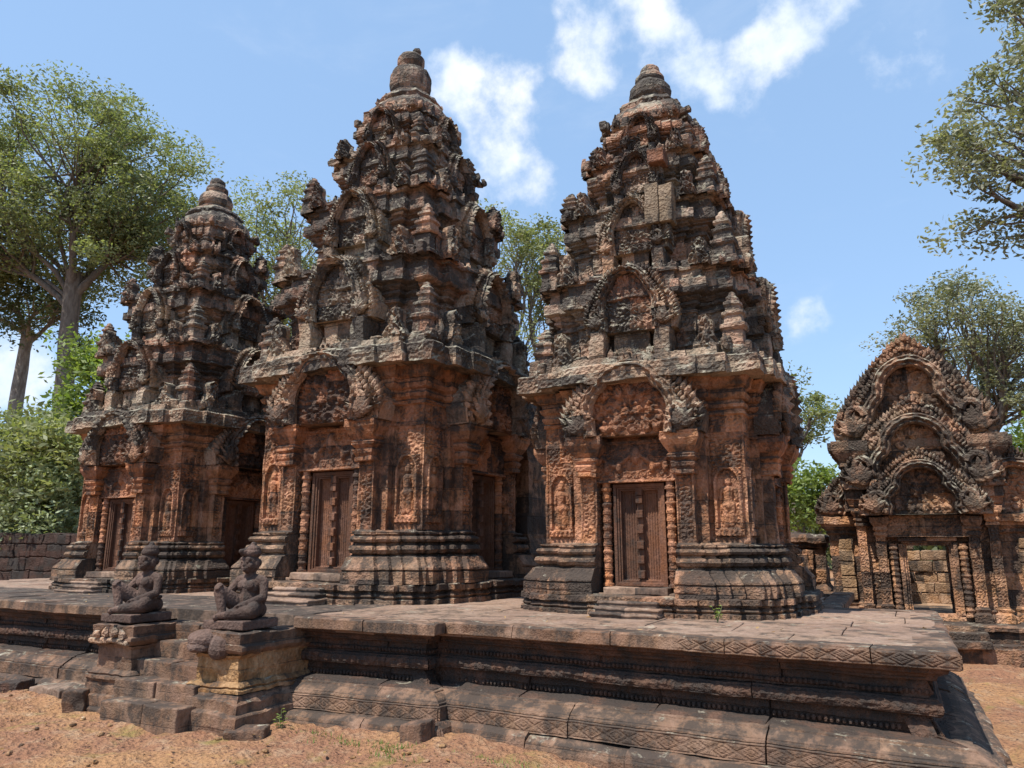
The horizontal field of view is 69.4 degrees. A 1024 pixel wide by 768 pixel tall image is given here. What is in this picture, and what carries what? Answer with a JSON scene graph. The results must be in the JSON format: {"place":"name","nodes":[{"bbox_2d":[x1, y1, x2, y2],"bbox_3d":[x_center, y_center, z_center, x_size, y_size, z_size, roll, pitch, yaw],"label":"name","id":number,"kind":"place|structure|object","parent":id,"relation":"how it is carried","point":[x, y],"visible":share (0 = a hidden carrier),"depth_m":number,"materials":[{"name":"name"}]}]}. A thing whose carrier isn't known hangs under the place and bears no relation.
{"place":"outdoors","nodes":[
{"label":"outdoors","id":0,"kind":"place"},
{"bbox_2d":[48,178,291,593],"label":"temple tower","id":1,"kind":"structure","parent":0,"point":[169,427],"depth_m":10.96,"materials":[{"name":"stone"}]},
{"bbox_2d":[111,504,132,566],"bbox_3d":[-5.648,2.216,10.760,0.418,0.951,0.019,-6,-14,26],"label":"door leaf","id":2,"kind":"structure","parent":1,"relation":"in","point":[130,506],"depth_m":10.80,"materials":[{"name":"wood"}]},
{"bbox_2d":[225,505,247,566],"bbox_3d":[-4.201,2.316,11.220,0.019,0.951,0.418,-6,-14,26],"label":"door leaf","id":3,"kind":"structure","parent":1,"relation":"in","point":[232,509],"depth_m":11.22,"materials":[{"name":"wood"}]},
{"bbox_2d":[229,48,546,605],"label":"temple tower","id":4,"kind":"structure","parent":0,"point":[402,465],"depth_m":9.34,"materials":[{"name":"stone"}]},
{"bbox_2d":[318,478,349,566],"bbox_3d":[-2.176,1.721,9.119,0.494,1.124,0.022,-6,-14,26],"label":"door leaf","id":5,"kind":"structure","parent":4,"relation":"in","point":[341,544],"depth_m":9.14,"materials":[{"name":"wood"}]},
{"bbox_2d":[471,482,485,560],"bbox_3d":[-0.465,1.838,9.662,0.022,1.124,0.494,-6,-14,26],"label":"door leaf","id":6,"kind":"structure","parent":4,"relation":"in","point":[482,510],"depth_m":9.77,"materials":[{"name":"stone"}]},
{"bbox_2d":[0,549,1023,767],"bbox_3d":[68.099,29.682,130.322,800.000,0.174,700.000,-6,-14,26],"label":"ground","id":7,"kind":"structure","parent":0,"point":[997,691],"depth_m":5.63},
{"bbox_2d":[0,678,34,692],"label":"fallen block","id":8,"kind":"object","parent":7,"relation":"on","point":[6,686],"depth_m":7.66,"materials":[{"name":"stone"}]},
{"bbox_2d":[0,532,76,579],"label":"enclosure wall","id":9,"kind":"structure","parent":7,"relation":"on","point":[30,556],"depth_m":20.57,"materials":[{"name":"grey stone"}]},
{"bbox_2d":[0,395,83,515],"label":"leafy shrub","id":10,"kind":"object","parent":7,"relation":"on","point":[20,437],"visible":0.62,"depth_m":21.60,"materials":[{"name":"green plant"}]},
{"bbox_2d":[0,454,83,548],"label":"leafy shrub","id":11,"kind":"object","parent":7,"relation":"on","point":[35,514],"visible":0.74,"depth_m":21.36,"materials":[{"name":"green plant"}]},
{"bbox_2d":[29,682,78,698],"bbox_3d":[-4.621,3.115,7.480,0.606,0.185,0.279,-6,-14,26],"label":"fallen block","id":12,"kind":"object","parent":7,"relation":"on","point":[56,690],"depth_m":7.40,"materials":[{"name":"stone"}]},
{"bbox_2d":[0,225,109,422],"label":"tall tree","id":13,"kind":"object","parent":7,"relation":"on","point":[50,307],"visible":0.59,"depth_m":33.45,"materials":[{"name":"green plant"}]},
{"bbox_2d":[61,684,89,712],"bbox_3d":[-4.042,2.951,6.882,0.232,0.272,0.216,0,-12,-1],"label":"fallen block","id":14,"kind":"object","parent":7,"relation":"on","point":[74,698],"depth_m":6.80,"materials":[{"name":"stone"}]},
{"bbox_2d":[29,320,130,481],"bbox_3d":[-13.497,2.473,24.303,5.063,8.991,4.596,-6,-14,26],"label":"leafy shrub","id":15,"kind":"object","parent":7,"relation":"on","point":[85,363],"visible":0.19,"depth_m":23.57,"materials":[{"name":"green plant"}]},
{"bbox_2d":[0,60,224,411],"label":"broad tree","id":16,"kind":"object","parent":7,"relation":"on","point":[120,231],"visible":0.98,"depth_m":29.02,"materials":[{"name":"green plant"}]},
{"bbox_2d":[84,618,199,713],"bbox_3d":[-3.551,2.753,7.191,0.686,0.882,0.939,-6,-14,26],"label":"statue pedestal","id":17,"kind":"object","parent":7,"relation":"on","point":[123,648],"visible":0.5,"depth_m":6.88,"materials":[{"name":"stone"}]},
{"bbox_2d":[101,542,171,623],"bbox_3d":[-3.628,1.927,7.226,0.492,0.752,0.463,-7,-14,29],"label":"guardian statue","id":18,"kind":"object","parent":17,"relation":"on","point":[143,603],"visible":1,"depth_m":7.16,"materials":[{"name":"grey stone"}]},
{"bbox_2d":[100,622,263,734],"bbox_3d":[-2.924,2.671,6.832,1.108,0.840,1.285,-6,-14,26],"label":"stone stairway","id":19,"kind":"object","parent":7,"relation":"on","point":[150,698],"visible":0.36,"depth_m":6.43,"materials":[{"name":"stone"}]},
{"bbox_2d":[153,170,331,336],"bbox_3d":[-12.960,-0.779,35.485,11.384,20.119,8.243,-6,-14,26],"label":"tall tree","id":20,"kind":"object","parent":7,"relation":"on","point":[287,232],"visible":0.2,"depth_m":35.86,"materials":[{"name":"green plant"}]},
{"bbox_2d":[223,724,269,740],"bbox_3d":[-2.119,2.791,5.894,0.352,0.132,0.173,0,-12,0],"label":"fallen block","id":21,"kind":"object","parent":7,"relation":"on","point":[244,732],"depth_m":5.83,"materials":[{"name":"stone"}]},
{"bbox_2d":[184,625,311,736],"bbox_3d":[-2.359,2.615,6.555,0.865,0.903,1.018,-6,-14,26],"label":"statue pedestal","id":22,"kind":"object","parent":7,"relation":"on","point":[252,683],"visible":0.82,"depth_m":6.27,"materials":[{"name":"stone"}]},
{"bbox_2d":[203,542,277,630],"bbox_3d":[-2.401,1.800,6.638,0.492,0.752,0.463,-6,-13,24],"label":"guardian statue","id":23,"kind":"object","parent":22,"relation":"on","point":[247,609],"visible":1,"depth_m":6.57,"materials":[{"name":"grey stone"}]},
{"bbox_2d":[2,689,500,767],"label":"gravel","id":24,"kind":"structure","parent":7,"relation":"on","point":[10,752],"depth_m":5.45,"materials":[{"name":"brown gravel"}]},
{"bbox_2d":[273,708,287,728],"bbox_3d":[-1.892,2.746,6.026,0.112,0.181,0.159,7,-14,-31],"label":"weed","id":25,"kind":"object","parent":7,"relation":"on","point":[279,719],"visible":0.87,"depth_m":6.02,"materials":[{"name":"green plant"}]},
{"bbox_2d":[399,718,434,743],"bbox_3d":[-0.726,2.712,5.725,0.217,0.222,0.228,-6,-14,26],"label":"fallen block","id":26,"kind":"object","parent":7,"relation":"on","point":[419,731],"depth_m":5.66,"materials":[{"name":"stone"}]},
{"bbox_2d":[285,727,578,767],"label":"grass","id":27,"kind":"structure","parent":7,"relation":"on","point":[394,745],"depth_m":5.50,"materials":[{"name":"green plant"}]},
{"bbox_2d":[0,594,926,767],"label":"fallen leaves","id":28,"kind":"object","parent":7,"relation":"on","point":[117,736],"visible":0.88,"depth_m":5.63,"materials":[{"name":"brown plant"}]},
{"bbox_2d":[62,503,945,568],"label":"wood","id":29,"kind":"object","parent":7,"relation":"on","point":[829,557],"depth_m":41.50,"materials":[{"name":"green plant"}]},
{"bbox_2d":[0,578,1012,767],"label":"temple platform","id":30,"kind":"structure","parent":7,"relation":"on","point":[836,682],"depth_m":5.68,"materials":[{"name":"stone"}]},
{"bbox_2d":[710,605,722,622],"bbox_3d":[1.732,1.949,6.272,0.118,0.143,0.107,0,-12,0],"label":"weed","id":31,"kind":"object","parent":30,"relation":"on","point":[716,617],"visible":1,"depth_m":6.26,"materials":[{"name":"green plant"}]},
{"bbox_2d":[478,198,566,360],"bbox_3d":[0.095,-0.089,30.466,5.767,16.566,5.155,-6,-14,26],"label":"tall tree","id":32,"kind":"object","parent":7,"relation":"on","point":[528,249],"visible":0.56,"depth_m":31.07,"materials":[{"name":"green plant"}]},
{"bbox_2d":[791,532,833,593],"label":"enclosure wall","id":33,"kind":"structure","parent":7,"relation":"on","point":[813,547],"depth_m":11.78,"materials":[{"name":"stone"}]},
{"bbox_2d":[787,457,839,533],"bbox_3d":[8.956,4.333,23.815,4.526,5.122,3.706,1,-12,-3],"label":"leafy shrub","id":34,"kind":"object","parent":7,"relation":"on","point":[803,498],"visible":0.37,"depth_m":23.55,"materials":[{"name":"green plant"}]},
{"bbox_2d":[784,360,842,531],"bbox_3d":[11.352,3.377,30.280,5.255,9.741,3.724,-1,-12,5],"label":"tall tree","id":35,"kind":"object","parent":7,"relation":"on","point":[817,401],"visible":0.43,"depth_m":30.10,"materials":[{"name":"green plant"}]},
{"bbox_2d":[815,332,1023,667],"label":"temple gate","id":36,"kind":"structure","parent":7,"relation":"on","point":[922,450],"depth_m":10.34,"materials":[{"name":"stone"}]},
{"bbox_2d":[858,264,1023,429],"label":"broad tree","id":37,"kind":"object","parent":7,"relation":"on","point":[992,365],"visible":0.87,"depth_m":25.89,"materials":[{"name":"green plant"}]},
{"bbox_2d":[901,0,1023,261],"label":"overhanging tree","id":38,"kind":"object","parent":7,"relation":"on","point":[968,146],"visible":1,"depth_m":17.96,"materials":[{"name":"green plant"}]},
{"bbox_2d":[1002,411,1023,452],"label":"leafy shrub","id":39,"kind":"object","parent":7,"relation":"on","point":[1018,440],"visible":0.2,"depth_m":19.75,"materials":[{"name":"green plant"}]},
{"bbox_2d":[0,0,1023,490],"label":"sky","id":40,"kind":"structure","parent":0,"point":[810,111],"materials":[{"name":"blue"}]},
{"bbox_2d":[516,64,824,620],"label":"temple tower","id":41,"kind":"structure","parent":0,"point":[657,387],"depth_m":7.44,"materials":[{"name":"stone"}]},
{"bbox_2d":[622,490,660,579],"bbox_3d":[1.282,1.501,7.298,0.400,0.910,0.018,-6,-14,26],"label":"door leaf","id":42,"kind":"structure","parent":41,"relation":"in","point":[650,497],"depth_m":7.31,"materials":[{"name":"wood"}]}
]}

